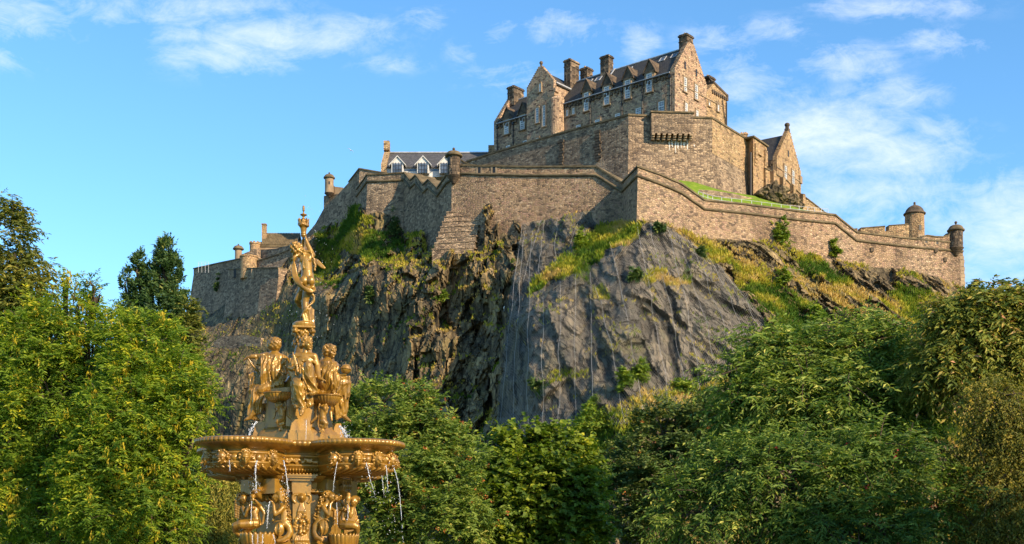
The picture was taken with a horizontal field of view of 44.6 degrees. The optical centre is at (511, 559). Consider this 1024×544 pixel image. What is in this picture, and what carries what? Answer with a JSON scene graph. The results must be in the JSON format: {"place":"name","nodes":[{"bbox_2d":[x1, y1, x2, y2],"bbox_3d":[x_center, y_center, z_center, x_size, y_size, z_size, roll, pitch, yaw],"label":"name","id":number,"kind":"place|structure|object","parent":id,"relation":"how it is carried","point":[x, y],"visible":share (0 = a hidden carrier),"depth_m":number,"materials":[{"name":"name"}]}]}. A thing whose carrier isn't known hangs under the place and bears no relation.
{"place":"outdoors","nodes":[
{"label":"outdoors","id":0,"kind":"place"},
{"bbox_2d":[0,0,1023,346],"label":"sky","id":1,"kind":"structure","parent":0,"point":[124,123],"materials":[{"name":"blue"}]},
{"bbox_2d":[166,203,1023,543],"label":"crag terrain","id":2,"kind":"structure","parent":0,"point":[478,341],"depth_m":170.60,"materials":[{"name":"grey stone"}]},
{"bbox_2d":[214,335,263,347],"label":"retaining wall","id":3,"kind":"structure","parent":2,"relation":"on","point":[235,341],"depth_m":207.49,"materials":[{"name":"grey stone"}]},
{"bbox_2d":[188,240,307,317],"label":"western battery","id":4,"kind":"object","parent":2,"relation":"on","point":[251,282],"visible":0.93,"depth_m":216.77,"materials":[{"name":"grey stone"}]},
{"bbox_2d":[213,272,219,291],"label":"crag shrub","id":5,"kind":"object","parent":4,"relation":"attached to","point":[216,284],"visible":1,"depth_m":226.70,"materials":[{"name":"green plant"}]},
{"bbox_2d":[249,223,300,250],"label":"tiled house","id":6,"kind":"structure","parent":4,"relation":"on","point":[273,240],"depth_m":228.97,"materials":[{"name":"stone"}]},
{"bbox_2d":[306,168,386,237],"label":"skyline wall","id":7,"kind":"structure","parent":2,"relation":"on","point":[338,201],"depth_m":215.92,"materials":[{"name":"stone"}]},
{"bbox_2d":[364,284,375,305],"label":"crag shrub","id":8,"kind":"object","parent":2,"relation":"on","point":[370,295],"visible":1,"depth_m":184.23,"materials":[{"name":"green plant"}]},
{"bbox_2d":[355,172,403,235],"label":"bastion","id":9,"kind":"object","parent":2,"relation":"on","point":[381,192],"visible":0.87,"depth_m":199.27,"materials":[{"name":"brown stone"}]},
{"bbox_2d":[387,206,404,238],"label":"crag shrub","id":10,"kind":"object","parent":2,"relation":"on","point":[395,228],"visible":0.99,"depth_m":197.23,"materials":[{"name":"green plant"}]},
{"bbox_2d":[403,172,451,246],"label":"stepped wall","id":11,"kind":"structure","parent":2,"relation":"on","point":[427,203],"depth_m":190.62,"materials":[{"name":"grey stone"}]},
{"bbox_2d":[381,141,493,180],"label":"slate barrack","id":12,"kind":"structure","parent":2,"relation":"on","point":[431,164],"depth_m":211.49,"materials":[{"name":"grey stone"}]},
{"bbox_2d":[436,288,449,301],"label":"crag shrub","id":13,"kind":"object","parent":2,"relation":"on","point":[442,297],"visible":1,"depth_m":177.39,"materials":[{"name":"green plant"}]},
{"bbox_2d":[432,211,479,269],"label":"stepped buttress","id":14,"kind":"structure","parent":2,"relation":"on","point":[458,234],"depth_m":180.37,"materials":[{"name":"brown stone"}]},
{"bbox_2d":[526,375,545,390],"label":"crag shrub","id":15,"kind":"object","parent":2,"relation":"on","point":[532,382],"visible":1,"depth_m":148.39,"materials":[{"name":"green plant"}]},
{"bbox_2d":[572,226,590,248],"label":"crag shrub","id":16,"kind":"object","parent":2,"relation":"on","point":[580,239],"visible":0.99,"depth_m":166.41,"materials":[{"name":"green plant"}]},
{"bbox_2d":[581,392,600,408],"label":"crag shrub","id":17,"kind":"object","parent":2,"relation":"on","point":[596,399],"visible":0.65,"depth_m":142.70,"materials":[{"name":"green plant"}]},
{"bbox_2d":[573,399,611,436],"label":"crag shrub","id":18,"kind":"object","parent":2,"relation":"on","point":[587,414],"visible":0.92,"depth_m":140.64,"materials":[{"name":"green plant"}]},
{"bbox_2d":[465,110,748,194],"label":"rampart","id":19,"kind":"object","parent":2,"relation":"on","point":[712,152],"visible":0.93,"depth_m":183.52,"materials":[{"name":"stone"}]},
{"bbox_2d":[198,202,1023,543],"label":"hillside grass","id":20,"kind":"structure","parent":2,"relation":"on","point":[558,266],"depth_m":168.42,"materials":[{"name":"green plant"}]},
{"bbox_2d":[494,33,728,150],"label":"castle hall","id":21,"kind":"structure","parent":2,"relation":"on","point":[674,80],"depth_m":199.93,"materials":[{"name":"stone"}]},
{"bbox_2d":[502,118,509,135],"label":"window","id":22,"kind":"structure","parent":21,"relation":"in","point":[506,129],"depth_m":211.44,"materials":[{"name":"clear glass"}]},
{"bbox_2d":[518,113,525,131],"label":"window","id":23,"kind":"structure","parent":21,"relation":"in","point":[522,124],"depth_m":209.19,"materials":[{"name":"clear glass"}]},
{"bbox_2d":[534,106,539,124],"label":"window","id":24,"kind":"structure","parent":21,"relation":"in","point":[537,109],"depth_m":205.34,"materials":[{"name":"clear glass"}]},
{"bbox_2d":[537,82,541,92],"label":"window","id":25,"kind":"structure","parent":21,"relation":"in","point":[539,83],"depth_m":204.84,"materials":[{"name":"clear glass"}]},
{"bbox_2d":[541,103,546,127],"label":"window","id":26,"kind":"structure","parent":21,"relation":"in","point":[544,106],"depth_m":204.39,"materials":[{"name":"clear glass"}]},
{"bbox_2d":[564,108,569,117],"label":"window","id":27,"kind":"structure","parent":21,"relation":"in","point":[567,111],"depth_m":203.20,"materials":[{"name":"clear glass"}]},
{"bbox_2d":[570,106,575,115],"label":"window","id":28,"kind":"structure","parent":21,"relation":"in","point":[573,109],"depth_m":202.40,"materials":[{"name":"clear glass"}]},
{"bbox_2d":[582,91,589,112],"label":"window","id":29,"kind":"structure","parent":21,"relation":"in","point":[585,105],"depth_m":200.58,"materials":[{"name":"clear glass"}]},
{"bbox_2d":[593,117,600,122],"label":"window","id":30,"kind":"structure","parent":21,"relation":"in","point":[599,118],"depth_m":199.31,"materials":[{"name":"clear glass"}]},
{"bbox_2d":[602,84,610,106],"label":"window","id":31,"kind":"structure","parent":21,"relation":"in","point":[606,100],"depth_m":198.00,"materials":[{"name":"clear glass"}]},
{"bbox_2d":[614,111,620,116],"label":"window","id":32,"kind":"structure","parent":21,"relation":"in","point":[618,113],"depth_m":196.75,"materials":[{"name":"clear glass"}]},
{"bbox_2d":[623,78,631,100],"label":"window","id":33,"kind":"structure","parent":21,"relation":"in","point":[627,93],"depth_m":195.32,"materials":[{"name":"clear glass"}]},
{"bbox_2d":[634,105,641,113],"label":"window","id":34,"kind":"structure","parent":21,"relation":"in","point":[637,110],"depth_m":194.22,"materials":[{"name":"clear glass"}]},
{"bbox_2d":[644,71,653,93],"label":"window","id":35,"kind":"structure","parent":21,"relation":"in","point":[648,87],"depth_m":192.76,"materials":[{"name":"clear glass"}]},
{"bbox_2d":[657,98,665,110],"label":"window","id":36,"kind":"structure","parent":21,"relation":"in","point":[661,104],"depth_m":191.44,"materials":[{"name":"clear glass"}]},
{"bbox_2d":[682,74,688,93],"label":"window","id":37,"kind":"structure","parent":21,"relation":"in","point":[685,79],"depth_m":192.10,"materials":[{"name":"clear glass"}]},
{"bbox_2d":[684,100,688,110],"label":"window","id":38,"kind":"structure","parent":21,"relation":"in","point":[686,104],"depth_m":192.33,"materials":[{"name":"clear glass"}]},
{"bbox_2d":[693,82,699,101],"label":"window","id":39,"kind":"structure","parent":21,"relation":"in","point":[696,86],"depth_m":194.53,"materials":[{"name":"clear glass"}]},
{"bbox_2d":[695,108,699,115],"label":"window","id":40,"kind":"structure","parent":21,"relation":"in","point":[697,112],"depth_m":194.74,"materials":[{"name":"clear glass"}]},
{"bbox_2d":[716,101,720,112],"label":"window","id":41,"kind":"structure","parent":21,"relation":"in","point":[717,106],"depth_m":199.27,"materials":[{"name":"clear glass"}]},
{"bbox_2d":[614,365,634,392],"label":"crag shrub","id":42,"kind":"object","parent":2,"relation":"on","point":[624,375],"visible":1,"depth_m":141.18,"materials":[{"name":"green plant"}]},
{"bbox_2d":[497,211,764,437],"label":"rockfall net","id":43,"kind":"object","parent":2,"relation":"on","point":[541,238],"visible":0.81,"depth_m":152.23,"materials":[{"name":"beige metal"}]},
{"bbox_2d":[626,266,643,283],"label":"crag shrub","id":44,"kind":"object","parent":2,"relation":"on","point":[634,274],"visible":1,"depth_m":152.59,"materials":[{"name":"green plant"}]},
{"bbox_2d":[630,356,651,384],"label":"crag shrub","id":45,"kind":"object","parent":2,"relation":"on","point":[643,369],"visible":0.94,"depth_m":143.06,"materials":[{"name":"green plant"}]},
{"bbox_2d":[652,220,668,235],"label":"crag shrub","id":46,"kind":"object","parent":2,"relation":"on","point":[660,226],"visible":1,"depth_m":162.03,"materials":[{"name":"green plant"}]},
{"bbox_2d":[667,376,697,394],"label":"crag shrub","id":47,"kind":"object","parent":2,"relation":"on","point":[686,383],"visible":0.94,"depth_m":143.72,"materials":[{"name":"green plant"}]},
{"bbox_2d":[693,243,707,258],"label":"crag shrub","id":48,"kind":"object","parent":2,"relation":"on","point":[700,250],"visible":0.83,"depth_m":163.03,"materials":[{"name":"green plant"}]},
{"bbox_2d":[445,147,964,286],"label":"curtain wall","id":49,"kind":"structure","parent":2,"relation":"on","point":[527,195],"depth_m":177.68,"materials":[{"name":"stone"}]},
{"bbox_2d":[744,135,768,195],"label":"square tower","id":50,"kind":"structure","parent":2,"relation":"on","point":[757,156],"depth_m":192.19,"materials":[{"name":"brown stone"}]},
{"bbox_2d":[762,123,802,192],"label":"gabled house","id":51,"kind":"structure","parent":2,"relation":"on","point":[782,159],"depth_m":203.62,"materials":[{"name":"stone"}]},
{"bbox_2d":[783,163,787,179],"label":"window","id":52,"kind":"structure","parent":51,"relation":"in","point":[785,167],"depth_m":202.70,"materials":[{"name":"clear glass"}]},
{"bbox_2d":[791,168,795,185],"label":"window","id":53,"kind":"structure","parent":51,"relation":"in","point":[792,170],"depth_m":204.99,"materials":[{"name":"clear glass"}]},
{"bbox_2d":[770,214,795,246],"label":"crag shrub","id":54,"kind":"object","parent":2,"relation":"on","point":[782,236],"visible":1,"depth_m":174.98,"materials":[{"name":"green plant"}]},
{"bbox_2d":[774,265,793,286],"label":"crag shrub","id":55,"kind":"object","parent":2,"relation":"on","point":[786,278],"visible":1,"depth_m":165.17,"materials":[{"name":"green plant"}]},
{"bbox_2d":[763,168,826,212],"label":"terrace wall","id":56,"kind":"structure","parent":2,"relation":"on","point":[770,176],"depth_m":198.21,"materials":[{"name":"brown stone"}]},
{"bbox_2d":[805,299,825,324],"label":"crag shrub","id":57,"kind":"object","parent":2,"relation":"on","point":[812,308],"visible":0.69,"depth_m":161.17,"materials":[{"name":"green plant"}]},
{"bbox_2d":[828,238,843,259],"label":"crag shrub","id":58,"kind":"object","parent":2,"relation":"on","point":[835,248],"visible":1,"depth_m":179.94,"materials":[{"name":"green plant"}]},
{"bbox_2d":[854,224,908,236],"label":"crenelated rampart","id":59,"kind":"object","parent":2,"relation":"on","point":[899,230],"visible":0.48,"depth_m":199.70,"materials":[{"name":"brown stone"}]},
{"bbox_2d":[903,202,925,237],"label":"round tower","id":60,"kind":"structure","parent":2,"relation":"on","point":[913,214],"depth_m":199.67,"materials":[{"name":"stone"}]},
{"bbox_2d":[966,278,985,290],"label":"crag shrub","id":61,"kind":"object","parent":2,"relation":"on","point":[970,285],"visible":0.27,"depth_m":189.57,"materials":[{"name":"green plant"}]},
{"bbox_2d":[673,178,806,210],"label":"green slope","id":62,"kind":"structure","parent":0,"point":[695,187],"depth_m":179.07,"materials":[{"name":"green plant"}]},
{"bbox_2d":[699,190,753,198],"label":"wall","id":63,"kind":"structure","parent":62,"relation":"on","point":[721,194],"depth_m":177.22,"materials":[{"name":"brown stone"}]},
{"bbox_2d":[698,191,825,211],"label":"railing","id":64,"kind":"object","parent":62,"relation":"on","point":[763,202],"visible":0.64,"depth_m":176.72,"materials":[{"name":"metal"}]},
{"bbox_2d":[754,180,804,208],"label":"outcrop","id":65,"kind":"object","parent":62,"relation":"on","point":[775,192],"visible":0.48,"depth_m":189.52,"materials":[{"name":"brown stone"}]},
{"label":"ground","id":66,"kind":"structure","parent":0,"visible":0},
{"bbox_2d":[0,188,73,534],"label":"broadleaf tree","id":67,"kind":"object","parent":66,"relation":"on","point":[14,271],"visible":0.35,"depth_m":36.42,"materials":[{"name":"green plant"}]},
{"bbox_2d":[0,266,137,543],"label":"laburnum tree","id":68,"kind":"object","parent":66,"relation":"on","point":[59,369],"visible":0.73,"depth_m":30.68,"materials":[{"name":"green plant"}]},
{"bbox_2d":[1,345,178,543],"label":"broadleaf tree","id":69,"kind":"object","parent":66,"relation":"on","point":[38,516],"visible":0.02,"depth_m":41.03,"materials":[{"name":"green plant"}]},
{"bbox_2d":[32,299,234,543],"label":"laburnum tree","id":70,"kind":"object","parent":66,"relation":"on","point":[110,448],"visible":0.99,"depth_m":28.68,"materials":[{"name":"green plant"}]},
{"bbox_2d":[64,348,218,543],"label":"broadleaf tree","id":71,"kind":"object","parent":66,"relation":"on","point":[179,542],"depth_m":41.92,"materials":[{"name":"green plant"}]},
{"bbox_2d":[113,231,196,364],"bbox_3d":[-17.598,-7.240,61.950,4.554,18.144,3.655,0,0,0],"label":"upright tree","id":72,"kind":"object","parent":66,"relation":"on","point":[164,291],"visible":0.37,"depth_m":61.59,"materials":[{"name":"green plant"}]},
{"bbox_2d":[161,295,209,401],"bbox_3d":[-14.537,-4.961,55.003,2.547,13.568,2.317,0,0,0],"label":"broadleaf tree","id":73,"kind":"object","parent":66,"relation":"on","point":[188,321],"visible":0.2,"depth_m":54.76,"materials":[{"name":"green plant"}]},
{"bbox_2d":[180,476,255,543],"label":"weeping tree","id":74,"kind":"object","parent":66,"relation":"on","point":[223,503],"visible":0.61,"depth_m":39.48,"materials":[{"name":"green plant"}]},
{"bbox_2d":[194,205,404,543],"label":"fountain","id":75,"kind":"object","parent":66,"relation":"on","point":[313,390],"visible":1,"depth_m":22.07,"materials":[{"name":"metal"}]},
{"bbox_2d":[248,421,257,435],"bbox_3d":[-4.674,-2.353,22.496,0.172,0.309,0.100,0,0,-24],"label":"water jet","id":76,"kind":"object","parent":75,"relation":"attached to","point":[253,426],"visible":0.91,"depth_m":22.49,"materials":[{"name":"white liquid"}]},
{"bbox_2d":[255,460,259,492],"bbox_3d":[-4.296,-1.401,20.964,0.103,0.554,0.086,0,0,18],"label":"water jet","id":77,"kind":"object","parent":75,"relation":"attached to","point":[255,475],"visible":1,"depth_m":20.95,"materials":[{"name":"white liquid"}]},
{"bbox_2d":[283,460,289,496],"bbox_3d":[-3.828,-1.386,21.205,0.127,0.620,0.127,0,0,0],"label":"water jet","id":78,"kind":"object","parent":75,"relation":"attached to","point":[286,477],"visible":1,"depth_m":21.19,"materials":[{"name":"white liquid"}]},
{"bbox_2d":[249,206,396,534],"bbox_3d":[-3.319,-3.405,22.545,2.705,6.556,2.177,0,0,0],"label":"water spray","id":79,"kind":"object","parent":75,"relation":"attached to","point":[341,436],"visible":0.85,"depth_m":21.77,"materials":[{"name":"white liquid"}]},
{"bbox_2d":[339,425,348,437],"bbox_3d":[-3.014,-2.288,22.417,0.194,0.268,0.102,0,0,0],"label":"water jet","id":80,"kind":"object","parent":75,"relation":"attached to","point":[341,427],"visible":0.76,"depth_m":22.38,"materials":[{"name":"white liquid"}]},
{"bbox_2d":[365,462,374,494],"bbox_3d":[-2.416,-1.373,21.362,0.185,0.593,0.066,0,0,0],"label":"water jet","id":81,"kind":"object","parent":75,"relation":"attached to","point":[369,476],"visible":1,"depth_m":21.34,"materials":[{"name":"white liquid"}]},
{"bbox_2d":[394,469,402,536],"bbox_3d":[-1.989,-0.962,21.901,0.184,1.316,0.065,0,0,-12],"label":"water jet","id":82,"kind":"object","parent":75,"relation":"attached to","point":[399,494],"visible":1,"depth_m":21.89,"materials":[{"name":"white liquid"}]},
{"bbox_2d":[332,369,524,543],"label":"rowan tree","id":83,"kind":"object","parent":66,"relation":"on","point":[429,465],"visible":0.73,"depth_m":33.15,"materials":[{"name":"green plant"}]},
{"bbox_2d":[454,411,622,543],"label":"maple tree","id":84,"kind":"object","parent":66,"relation":"on","point":[539,476],"visible":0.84,"depth_m":34.88,"materials":[{"name":"green plant"}]},
{"bbox_2d":[593,384,770,543],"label":"broad shrub","id":85,"kind":"object","parent":66,"relation":"on","point":[631,477],"visible":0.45,"depth_m":44.99,"materials":[{"name":"green plant"}]},
{"bbox_2d":[619,397,1011,543],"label":"cherry tree","id":86,"kind":"object","parent":66,"relation":"on","point":[841,491],"visible":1,"depth_m":26.29,"materials":[{"name":"green plant"}]},
{"bbox_2d":[683,296,965,542],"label":"cherry tree","id":87,"kind":"object","parent":66,"relation":"on","point":[820,385],"visible":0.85,"depth_m":30.18,"materials":[{"name":"green plant"}]},
{"bbox_2d":[885,274,1023,519],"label":"reddening tree","id":88,"kind":"object","parent":66,"relation":"on","point":[982,335],"visible":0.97,"depth_m":28.56,"materials":[{"name":"green plant"}]},
{"bbox_2d":[934,372,1023,543],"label":"weeping shrub","id":89,"kind":"object","parent":66,"relation":"on","point":[981,446],"visible":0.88,"depth_m":26.51,"materials":[{"name":"green plant"}]}
]}

